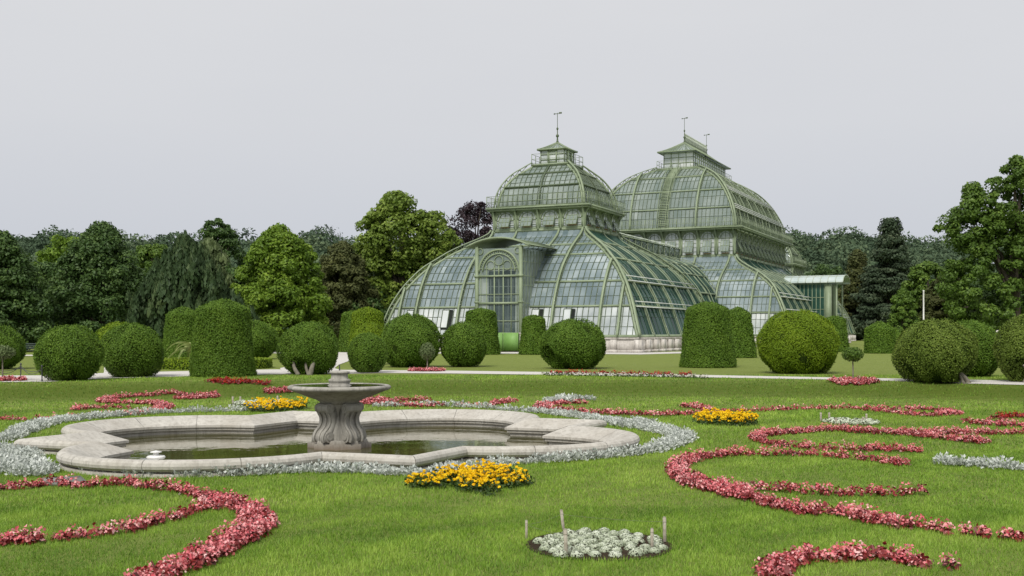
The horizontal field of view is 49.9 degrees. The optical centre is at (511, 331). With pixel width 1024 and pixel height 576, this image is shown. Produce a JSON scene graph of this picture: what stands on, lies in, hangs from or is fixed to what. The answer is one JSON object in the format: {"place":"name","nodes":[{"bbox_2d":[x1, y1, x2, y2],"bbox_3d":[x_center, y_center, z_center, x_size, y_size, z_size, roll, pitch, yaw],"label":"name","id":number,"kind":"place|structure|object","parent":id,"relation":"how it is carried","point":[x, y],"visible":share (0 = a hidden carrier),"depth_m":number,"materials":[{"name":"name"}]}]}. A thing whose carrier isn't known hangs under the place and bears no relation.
{"place":"outdoors","nodes":[
{"label":"outdoors","id":0,"kind":"place"},
{"bbox_2d":[280,353,347,370],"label":"gravel path","id":1,"kind":"structure","parent":0,"point":[342,358],"depth_m":64.14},
{"bbox_2d":[274,352,680,353],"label":"gravel path","id":2,"kind":"structure","parent":0,"point":[605,352],"depth_m":84.75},
{"bbox_2d":[0,340,1023,575],"bbox_3d":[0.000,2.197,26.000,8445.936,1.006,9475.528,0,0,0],"label":"lawn","id":3,"kind":"structure","parent":0,"point":[871,364],"depth_m":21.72,"materials":[{"name":"plant"}]},
{"bbox_2d":[0,324,26,368],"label":"topiary ball","id":4,"kind":"object","parent":3,"relation":"on","point":[10,337],"visible":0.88,"depth_m":49.76,"materials":[{"name":"plant"}]},
{"bbox_2d":[0,375,27,380],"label":"flower bed","id":5,"kind":"object","parent":3,"relation":"on","point":[12,378],"visible":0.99,"depth_m":37.67,"materials":[{"name":"pink plant"}]},
{"bbox_2d":[0,230,56,349],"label":"broadleaf tree","id":6,"kind":"object","parent":3,"relation":"on","point":[21,293],"visible":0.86,"depth_m":91.40,"materials":[{"name":"green plant"}]},
{"bbox_2d":[0,440,60,476],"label":"silver border","id":7,"kind":"object","parent":3,"relation":"on","point":[24,461],"visible":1,"depth_m":16.99,"materials":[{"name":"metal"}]},
{"bbox_2d":[13,261,69,330],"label":"broadleaf tree","id":8,"kind":"object","parent":3,"relation":"on","point":[47,268],"visible":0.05,"depth_m":111.01,"materials":[{"name":"green plant"}]},
{"bbox_2d":[0,411,94,420],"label":"flower bed","id":9,"kind":"object","parent":3,"relation":"on","point":[16,418],"visible":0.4,"depth_m":26.56,"materials":[{"name":"pink plant"}]},
{"bbox_2d":[42,476,85,485],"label":"stone slab","id":10,"kind":"structure","parent":3,"relation":"on","point":[80,478],"depth_m":15.67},
{"bbox_2d":[29,234,99,321],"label":"broadleaf tree","id":11,"kind":"object","parent":3,"relation":"on","point":[59,243],"visible":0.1,"depth_m":123.24,"materials":[{"name":"green plant"}]},
{"bbox_2d":[33,323,104,380],"bbox_3d":[-15.422,0.732,38.418,2.428,2.068,2.399,0,0,0],"label":"topiary ball","id":12,"kind":"object","parent":3,"relation":"on","point":[68,353],"visible":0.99,"depth_m":37.64,"materials":[{"name":"plant"}]},
{"bbox_2d":[38,220,146,332],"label":"broadleaf tree","id":13,"kind":"object","parent":3,"relation":"on","point":[99,272],"visible":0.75,"depth_m":98.98,"materials":[{"name":"green plant"}]},
{"bbox_2d":[70,402,131,410],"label":"flower bed","id":14,"kind":"object","parent":3,"relation":"on","point":[80,407],"visible":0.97,"depth_m":30.51,"materials":[{"name":"pink plant"}]},
{"bbox_2d":[96,321,128,364],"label":"topiary ball","id":15,"kind":"object","parent":3,"relation":"on","point":[102,330],"visible":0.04,"depth_m":55.19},
{"bbox_2d":[0,493,228,545],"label":"flower bed","id":16,"kind":"object","parent":3,"relation":"on","point":[201,505],"visible":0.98,"depth_m":11.65,"materials":[{"name":"pink plant"}]},
{"bbox_2d":[0,404,266,441],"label":"silver border","id":17,"kind":"object","parent":3,"relation":"on","point":[12,433],"visible":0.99,"depth_m":26.25,"materials":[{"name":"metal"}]},
{"bbox_2d":[101,322,165,376],"bbox_3d":[-14.251,0.676,41.341,2.475,2.151,2.444,0,0,0],"label":"topiary ball","id":18,"kind":"object","parent":3,"relation":"on","point":[136,349],"visible":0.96,"depth_m":40.57,"materials":[{"name":"plant"}]},
{"bbox_2d":[111,243,167,320],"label":"broadleaf tree","id":19,"kind":"object","parent":3,"relation":"on","point":[147,253],"visible":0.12,"depth_m":127.47,"materials":[{"name":"green plant"}]},
{"bbox_2d":[0,473,279,575],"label":"flower bed","id":20,"kind":"object","parent":3,"relation":"on","point":[255,519],"visible":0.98,"depth_m":11.59,"materials":[{"name":"pink plant"}]},
{"bbox_2d":[94,388,220,414],"bbox_3d":[-11.100,2.017,31.769,3.645,0.320,9.188,0,0,0],"label":"flower bed","id":21,"kind":"object","parent":3,"relation":"on","point":[159,404],"visible":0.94,"depth_m":34.59,"materials":[{"name":"pink plant"}]},
{"bbox_2d":[162,306,194,357],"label":"topiary cone","id":22,"kind":"object","parent":3,"relation":"on","point":[179,324],"visible":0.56,"depth_m":65.93,"materials":[{"name":"plant"}]},
{"bbox_2d":[166,341,190,358],"bbox_3d":[-14.667,1.072,51.063,2.605,1.255,2.742,0,0,0],"label":"palm","id":23,"kind":"object","parent":3,"relation":"on","point":[187,345],"visible":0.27,"depth_m":50.75,"materials":[{"name":"green plant"}]},
{"bbox_2d":[113,230,260,341],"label":"weeping willow","id":24,"kind":"object","parent":3,"relation":"on","point":[183,271],"visible":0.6,"depth_m":82.06,"materials":[{"name":"green plant"}]},
{"bbox_2d":[161,357,272,369],"bbox_3d":[-13.918,1.488,51.504,5.391,0.572,5.370,0,0,0],"label":"ring hedge","id":25,"kind":"object","parent":3,"relation":"on","point":[175,363],"visible":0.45,"depth_m":49.49,"materials":[{"name":"plant"}]},
{"bbox_2d":[202,236,235,289],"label":"broadleaf tree","id":26,"kind":"object","parent":3,"relation":"on","point":[219,255],"visible":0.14,"depth_m":103.52,"materials":[{"name":"green plant"}]},
{"bbox_2d":[197,218,246,269],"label":"broadleaf tree","id":27,"kind":"object","parent":3,"relation":"on","point":[223,235],"visible":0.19,"depth_m":135.30,"materials":[{"name":"green plant"}]},
{"bbox_2d":[188,298,257,376],"bbox_3d":[-11.031,0.216,41.996,2.617,3.015,2.596,0,0,0],"label":"topiary cone","id":28,"kind":"object","parent":3,"relation":"on","point":[222,343],"visible":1,"depth_m":41.10,"materials":[{"name":"plant"}]},
{"bbox_2d":[204,376,270,384],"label":"flower bed","id":29,"kind":"object","parent":3,"relation":"on","point":[227,380],"visible":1,"depth_m":37.76,"materials":[{"name":"red plant"}]},
{"bbox_2d":[251,319,280,357],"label":"topiary ball","id":30,"kind":"object","parent":3,"relation":"on","point":[265,340],"visible":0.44,"depth_m":66.92,"materials":[{"name":"plant"}]},
{"bbox_2d":[243,396,309,411],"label":"marigold bed","id":31,"kind":"object","parent":3,"relation":"on","point":[280,405],"visible":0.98,"depth_m":29.72,"materials":[{"name":"yellow plant"}]},
{"bbox_2d":[262,384,293,393],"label":"flower bed","id":32,"kind":"object","parent":3,"relation":"on","point":[269,390],"visible":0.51,"depth_m":36.78,"materials":[{"name":"pink plant"}]},
{"bbox_2d":[231,222,333,338],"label":"broadleaf tree","id":33,"kind":"object","parent":3,"relation":"on","point":[280,273],"visible":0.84,"depth_m":93.09,"materials":[{"name":"green plant"}]},
{"bbox_2d":[276,320,338,374],"bbox_3d":[-8.152,0.643,44.008,2.554,2.199,2.528,0,0,0],"label":"topiary ball","id":34,"kind":"object","parent":3,"relation":"on","point":[308,348],"visible":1,"depth_m":43.21,"materials":[{"name":"green plant"}]},
{"bbox_2d":[13,409,639,477],"bbox_3d":[-3.384,2.279,21.597,11.507,0.767,10.883,0,0,0],"label":"fountain basin","id":35,"kind":"object","parent":3,"relation":"on","point":[89,446],"visible":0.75,"depth_m":21.12,"materials":[{"name":"stone"}]},
{"bbox_2d":[120,426,547,459],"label":"water","id":36,"kind":"structure","parent":35,"relation":"in","point":[409,440],"depth_m":22.53,"materials":[{"name":"liquid"}]},
{"bbox_2d":[287,365,390,450],"bbox_3d":[-3.384,1.600,21.597,2.010,1.900,2.010,0,0,-3],"label":"fountain","id":37,"kind":"object","parent":35,"relation":"in","point":[339,406],"visible":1,"depth_m":21.23,"materials":[{"name":"stone"}]},
{"bbox_2d":[338,310,354,351],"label":"topiary cone","id":38,"kind":"object","parent":3,"relation":"on","point":[345,329],"visible":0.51,"depth_m":90.08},
{"bbox_2d":[317,240,384,341],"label":"broadleaf tree","id":39,"kind":"object","parent":3,"relation":"on","point":[345,282],"visible":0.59,"depth_m":106.38,"materials":[{"name":"green plant"}]},
{"bbox_2d":[333,296,390,332],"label":"broadleaf tree","id":40,"kind":"object","parent":3,"relation":"on","point":[377,305],"visible":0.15,"depth_m":107.09,"materials":[{"name":"green plant"}]},
{"bbox_2d":[347,306,384,347],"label":"topiary cone","id":41,"kind":"object","parent":3,"relation":"on","point":[360,317],"visible":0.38,"depth_m":79.57,"materials":[{"name":"plant"}]},
{"bbox_2d":[346,331,387,372],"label":"topiary ball","id":42,"kind":"object","parent":3,"relation":"on","point":[367,352],"visible":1,"depth_m":44.93,"materials":[{"name":"plant"}]},
{"bbox_2d":[354,321,382,336],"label":"topiary ball","id":43,"kind":"object","parent":3,"relation":"on","point":[372,327],"visible":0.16,"depth_m":56.45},
{"bbox_2d":[78,406,698,476],"bbox_3d":[-0.210,2.040,21.467,7.075,0.259,14.721,0,0,30],"label":"silver border","id":44,"kind":"object","parent":3,"relation":"on","point":[676,437],"visible":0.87,"depth_m":18.04,"materials":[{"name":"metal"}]},
{"bbox_2d":[359,395,446,406],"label":"flower bed","id":45,"kind":"object","parent":3,"relation":"on","point":[371,399],"visible":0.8,"depth_m":32.39,"materials":[{"name":"pink plant"}]},
{"bbox_2d":[351,190,463,322],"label":"plane tree","id":46,"kind":"object","parent":3,"relation":"on","point":[377,249],"visible":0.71,"depth_m":111.51,"materials":[{"name":"green plant"}]},
{"bbox_2d":[381,312,442,367],"bbox_3d":[-4.893,0.376,52.788,3.118,2.714,3.106,0,0,0],"label":"topiary ball","id":47,"kind":"object","parent":3,"relation":"on","point":[405,337],"visible":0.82,"depth_m":51.81,"materials":[{"name":"plant"}]},
{"bbox_2d":[372,399,534,411],"bbox_3d":[-1.433,2.041,30.706,5.210,0.254,1.407,0,0,26],"label":"silver border","id":48,"kind":"object","parent":3,"relation":"on","point":[490,406],"visible":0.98,"depth_m":31.07,"materials":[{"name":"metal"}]},
{"bbox_2d":[440,321,487,366],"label":"topiary ball","id":49,"kind":"object","parent":3,"relation":"on","point":[463,344],"visible":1,"depth_m":52.46,"materials":[{"name":"plant"}]},
{"bbox_2d":[436,201,492,252],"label":"copper beech","id":50,"kind":"object","parent":3,"relation":"on","point":[477,211],"visible":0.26,"depth_m":148.66,"materials":[{"name":"purple plant"}]},
{"bbox_2d":[402,458,535,495],"bbox_3d":[-0.291,2.007,15.486,1.660,0.330,2.167,0,0,37],"label":"marigold bed","id":51,"kind":"object","parent":3,"relation":"on","point":[489,477],"visible":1,"depth_m":15.13,"materials":[{"name":"yellow plant"}]},
{"bbox_2d":[465,307,501,354],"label":"topiary cone","id":52,"kind":"object","parent":3,"relation":"on","point":[485,320],"visible":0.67,"depth_m":80.84,"materials":[{"name":"plant"}]},
{"bbox_2d":[457,396,517,405],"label":"flower bed","id":53,"kind":"object","parent":3,"relation":"on","point":[501,401],"visible":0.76,"depth_m":32.56,"materials":[{"name":"pink plant"}]},
{"bbox_2d":[518,314,545,354],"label":"topiary cone","id":54,"kind":"object","parent":3,"relation":"on","point":[533,327],"visible":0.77,"depth_m":80.72,"materials":[{"name":"plant"}]},
{"bbox_2d":[532,398,588,411],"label":"flower bed","id":55,"kind":"object","parent":3,"relation":"on","point":[548,404],"visible":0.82,"depth_m":31.45,"materials":[{"name":"pink plant"}]},
{"bbox_2d":[542,392,596,401],"bbox_3d":[1.565,2.015,33.692,1.229,0.303,2.941,0,0,31],"label":"silver border","id":56,"kind":"object","parent":3,"relation":"on","point":[571,397],"visible":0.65,"depth_m":33.50,"materials":[{"name":"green plant"}]},
{"bbox_2d":[538,317,606,368],"bbox_3d":[2.803,0.530,50.637,3.239,2.417,3.208,0,0,0],"label":"topiary ball","id":57,"kind":"object","parent":3,"relation":"on","point":[567,343],"visible":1,"depth_m":49.65,"materials":[{"name":"plant"}]},
{"bbox_2d":[526,527,671,560],"bbox_3d":[0.873,2.110,11.105,1.332,0.075,1.394,0,0,0],"label":"white flower bed","id":58,"kind":"object","parent":3,"relation":"on","point":[603,545],"visible":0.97,"depth_m":10.95,"materials":[{"name":"plant"}]},
{"bbox_2d":[549,369,692,374],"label":"flower bed","id":59,"kind":"object","parent":3,"relation":"on","point":[603,372],"visible":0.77,"depth_m":43.72,"materials":[{"name":"pink plant"}]},
{"bbox_2d":[541,371,707,377],"bbox_3d":[4.204,1.605,41.370,6.532,0.244,0.709,0,0,24],"label":"flower bed","id":60,"kind":"object","parent":3,"relation":"on","point":[628,375],"visible":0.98,"depth_m":41.37,"materials":[{"name":"pink plant"}]},
{"bbox_2d":[573,406,692,415],"bbox_3d":[2.996,2.057,28.607,3.318,0.221,0.947,0,0,17],"label":"flower bed","id":61,"kind":"object","parent":3,"relation":"on","point":[621,410],"visible":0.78,"depth_m":28.40,"materials":[{"name":"pink plant"}]},
{"bbox_2d":[610,415,659,425],"bbox_3d":[2.797,2.047,25.343,1.174,0.219,1.161,0,0,0],"label":"silver border","id":62,"kind":"object","parent":3,"relation":"on","point":[636,417],"visible":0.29,"depth_m":25.03,"materials":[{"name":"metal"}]},
{"bbox_2d":[679,301,736,367],"bbox_3d":[9.316,0.105,52.432,2.784,3.225,2.834,0,0,0],"label":"topiary cone","id":63,"kind":"object","parent":3,"relation":"on","point":[707,341],"visible":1,"depth_m":51.51,"materials":[{"name":"plant"}]},
{"bbox_2d":[692,407,758,426],"bbox_3d":[4.985,1.989,25.903,1.528,0.383,2.311,0,0,0],"label":"marigold bed","id":64,"kind":"object","parent":3,"relation":"on","point":[727,416],"visible":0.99,"depth_m":25.33,"materials":[{"name":"yellow plant"}]},
{"bbox_2d":[730,305,757,357],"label":"topiary cone","id":65,"kind":"object","parent":3,"relation":"on","point":[742,325],"visible":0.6,"depth_m":70.97,"materials":[{"name":"plant"}]},
{"bbox_2d":[581,401,964,416],"bbox_3d":[6.736,2.059,29.499,9.885,0.247,3.702,0,0,0],"label":"flower bed","id":66,"kind":"object","parent":3,"relation":"on","point":[938,411],"visible":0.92,"depth_m":29.27,"materials":[{"name":"pink plant"}]},
{"bbox_2d":[756,309,841,373],"bbox_3d":[11.634,0.385,45.091,3.412,2.719,3.372,0,0,0],"label":"topiary ball","id":67,"kind":"object","parent":3,"relation":"on","point":[801,341],"visible":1,"depth_m":43.95,"materials":[{"name":"plant"}]},
{"bbox_2d":[711,476,928,496],"bbox_3d":[4.061,2.061,14.607,2.828,0.208,0.546,0,0,13],"label":"flower bed","id":68,"kind":"object","parent":3,"relation":"on","point":[852,491],"visible":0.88,"depth_m":14.46,"materials":[{"name":"pink plant"}]},
{"bbox_2d":[804,263,849,292],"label":"broadleaf tree","id":69,"kind":"object","parent":3,"relation":"on","point":[822,269],"visible":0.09,"depth_m":233.87,"materials":[{"name":"green plant"}]},
{"bbox_2d":[826,315,849,351],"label":"topiary cone","id":70,"kind":"object","parent":3,"relation":"on","point":[839,323],"visible":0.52,"depth_m":91.83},
{"bbox_2d":[664,443,1023,541],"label":"flower bed","id":71,"kind":"object","parent":3,"relation":"on","point":[679,469],"visible":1,"depth_m":13.95,"materials":[{"name":"pink plant"}]},
{"bbox_2d":[821,417,879,424],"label":"white flower bed","id":72,"kind":"object","parent":3,"relation":"on","point":[848,420],"visible":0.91,"depth_m":25.73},
{"bbox_2d":[826,375,879,384],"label":"flower bed","id":73,"kind":"object","parent":3,"relation":"on","point":[845,380],"visible":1,"depth_m":37.39,"materials":[{"name":"pink plant"}]},
{"bbox_2d":[841,347,863,378],"bbox_3d":[11.687,1.109,37.724,0.800,1.216,0.760,0,0,0],"label":"standard tree","id":74,"kind":"object","parent":73,"relation":"in","point":[854,354],"visible":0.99,"depth_m":37.61,"materials":[{"name":"green plant"}]},
{"bbox_2d":[752,539,961,575],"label":"flower bed","id":75,"kind":"object","parent":3,"relation":"on","point":[784,563],"visible":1,"depth_m":10.15,"materials":[{"name":"pink plant"}]},
{"bbox_2d":[838,248,881,339],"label":"fir tree","id":76,"kind":"object","parent":3,"relation":"on","point":[858,259],"visible":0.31,"depth_m":212.51,"materials":[{"name":"green plant"}]},
{"bbox_2d":[863,321,895,353],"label":"topiary cone","id":77,"kind":"object","parent":3,"relation":"on","point":[879,337],"visible":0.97,"depth_m":85.08,"materials":[{"name":"plant"}]},
{"bbox_2d":[848,216,911,338],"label":"fir tree","id":78,"kind":"object","parent":3,"relation":"on","point":[890,254],"visible":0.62,"depth_m":204.20,"materials":[{"name":"green plant"}]},
{"bbox_2d":[747,422,1023,452],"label":"flower bed","id":79,"kind":"object","parent":3,"relation":"on","point":[760,435],"visible":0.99,"depth_m":22.30,"materials":[{"name":"pink plant"}]},
{"bbox_2d":[887,287,919,331],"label":"broadleaf tree","id":80,"kind":"object","parent":3,"relation":"on","point":[902,301],"visible":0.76,"depth_m":103.49,"materials":[{"name":"green plant"}]},
{"bbox_2d":[900,260,945,316],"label":"broadleaf tree","id":81,"kind":"object","parent":3,"relation":"on","point":[919,275],"visible":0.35,"depth_m":121.19,"materials":[{"name":"green plant"}]},
{"bbox_2d":[891,316,979,383],"bbox_3d":[14.391,0.630,37.360,2.833,2.328,2.840,0,0,0],"label":"topiary ball","id":82,"kind":"object","parent":3,"relation":"on","point":[933,350],"visible":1,"depth_m":36.57,"materials":[{"name":"green plant"}]},
{"bbox_2d":[911,277,984,322],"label":"broadleaf tree","id":83,"kind":"object","parent":3,"relation":"on","point":[932,302],"visible":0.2,"depth_m":116.97,"materials":[{"name":"green plant"}]},
{"bbox_2d":[957,318,997,376],"bbox_3d":[17.230,0.612,41.553,2.397,2.237,2.395,0,0,0],"label":"topiary ball","id":84,"kind":"object","parent":3,"relation":"on","point":[986,364],"visible":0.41,"depth_m":40.65,"materials":[{"name":"plant"}]},
{"bbox_2d":[932,154,1023,330],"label":"plane tree","id":85,"kind":"object","parent":3,"relation":"on","point":[994,232],"visible":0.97,"depth_m":108.81,"materials":[{"name":"green plant"}]},
{"bbox_2d":[932,451,1023,470],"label":"silver border","id":86,"kind":"object","parent":3,"relation":"on","point":[994,462],"visible":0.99,"depth_m":17.36,"materials":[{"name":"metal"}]},
{"bbox_2d":[952,279,1022,330],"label":"broadleaf tree","id":87,"kind":"object","parent":3,"relation":"on","point":[998,302],"visible":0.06,"depth_m":119.61,"materials":[{"name":"green plant"}]},
{"bbox_2d":[960,416,1023,426],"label":"flower bed","id":88,"kind":"object","parent":3,"relation":"on","point":[1005,421],"visible":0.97,"depth_m":25.07,"materials":[{"name":"pink plant"}]},
{"bbox_2d":[988,410,1023,418],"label":"flower bed","id":89,"kind":"object","parent":3,"relation":"on","point":[1016,414],"visible":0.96,"depth_m":27.18,"materials":[{"name":"red plant"}]},
{"bbox_2d":[990,313,1023,381],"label":"topiary ball","id":90,"kind":"object","parent":3,"relation":"on","point":[1008,351],"visible":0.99,"depth_m":36.86,"materials":[{"name":"green plant"}]},
{"bbox_2d":[0,369,1023,384],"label":"gravel path","id":91,"kind":"structure","parent":0,"point":[33,378],"depth_m":42.33,"materials":[{"name":"gravel"}]},
{"bbox_2d":[0,345,15,376],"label":"standard tree","id":92,"kind":"object","parent":91,"relation":"on","point":[5,352],"visible":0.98,"depth_m":37.92,"materials":[{"name":"green plant"}]},
{"bbox_2d":[407,366,445,371],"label":"flower bed","id":93,"kind":"object","parent":91,"relation":"on","point":[435,368],"visible":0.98,"depth_m":46.77,"materials":[{"name":"pink plant"}]},
{"bbox_2d":[419,342,434,366],"bbox_3d":[-3.643,1.071,47.255,0.721,1.260,0.718,0,0,0],"label":"standard tree","id":94,"kind":"object","parent":93,"relation":"in","point":[427,348],"visible":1,"depth_m":47.12,"materials":[{"name":"green plant"}]},
{"bbox_2d":[0,0,1023,262],"label":"sky","id":95,"kind":"structure","parent":0,"point":[150,117],"materials":[{"name":"white"}]},
{"bbox_2d":[384,112,855,352],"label":"palm house","id":96,"kind":"structure","parent":0,"point":[641,262],"depth_m":101.54,"materials":[{"name":"green glass"}]},
{"bbox_2d":[495,212,514,229],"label":"arched window","id":97,"kind":"structure","parent":96,"relation":"in","point":[504,221],"depth_m":101.64,"materials":[{"name":"green metal"}]},
{"bbox_2d":[498,332,518,350],"bbox_3d":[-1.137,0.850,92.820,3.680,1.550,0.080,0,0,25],"label":"door","id":98,"kind":"structure","parent":96,"relation":"in","point":[508,341],"depth_m":92.37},
{"bbox_2d":[517,211,536,228],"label":"arched window","id":99,"kind":"structure","parent":96,"relation":"in","point":[526,220],"depth_m":100.71,"materials":[{"name":"glass"}]},
{"bbox_2d":[539,210,558,227],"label":"arched window","id":100,"kind":"structure","parent":96,"relation":"in","point":[548,219],"depth_m":99.78,"materials":[{"name":"green metal"}]},
{"bbox_2d":[562,209,582,226],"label":"arched window","id":101,"kind":"structure","parent":96,"relation":"in","point":[570,217],"depth_m":98.79,"materials":[{"name":"glass"}]},
{"bbox_2d":[586,210,595,227],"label":"arched window","id":102,"kind":"structure","parent":96,"relation":"in","point":[590,222],"depth_m":99.47,"materials":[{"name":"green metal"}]},
{"bbox_2d":[595,212,603,229],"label":"arched window","id":103,"kind":"structure","parent":96,"relation":"in","point":[598,219],"depth_m":101.48,"materials":[{"name":"glass"}]},
{"bbox_2d":[647,233,661,243],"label":"arched window","id":104,"kind":"structure","parent":96,"relation":"in","point":[657,237],"depth_m":134.98,"materials":[{"name":"glass"}]},
{"bbox_2d":[664,233,678,247],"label":"arched window","id":105,"kind":"structure","parent":96,"relation":"in","point":[672,239],"depth_m":134.04,"materials":[{"name":"glass"}]},
{"bbox_2d":[681,232,696,255],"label":"arched window","id":106,"kind":"structure","parent":96,"relation":"in","point":[689,239],"depth_m":133.03,"materials":[{"name":"glass"}]},
{"bbox_2d":[699,231,714,255],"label":"arched window","id":107,"kind":"structure","parent":96,"relation":"in","point":[707,239],"depth_m":132.06,"materials":[{"name":"glass"}]},
{"bbox_2d":[717,231,733,254],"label":"arched window","id":108,"kind":"structure","parent":96,"relation":"in","point":[725,240],"depth_m":131.10,"materials":[{"name":"glass"}]},
{"bbox_3d":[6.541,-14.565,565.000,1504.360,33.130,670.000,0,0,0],"label":"hill","id":109,"kind":"structure","parent":0,"visible":0},
{"bbox_2d":[6,224,1021,321],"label":"distant wood","id":110,"kind":"object","parent":109,"relation":"on","point":[836,249],"visible":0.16,"depth_m":351.01,"materials":[{"name":"plant"}]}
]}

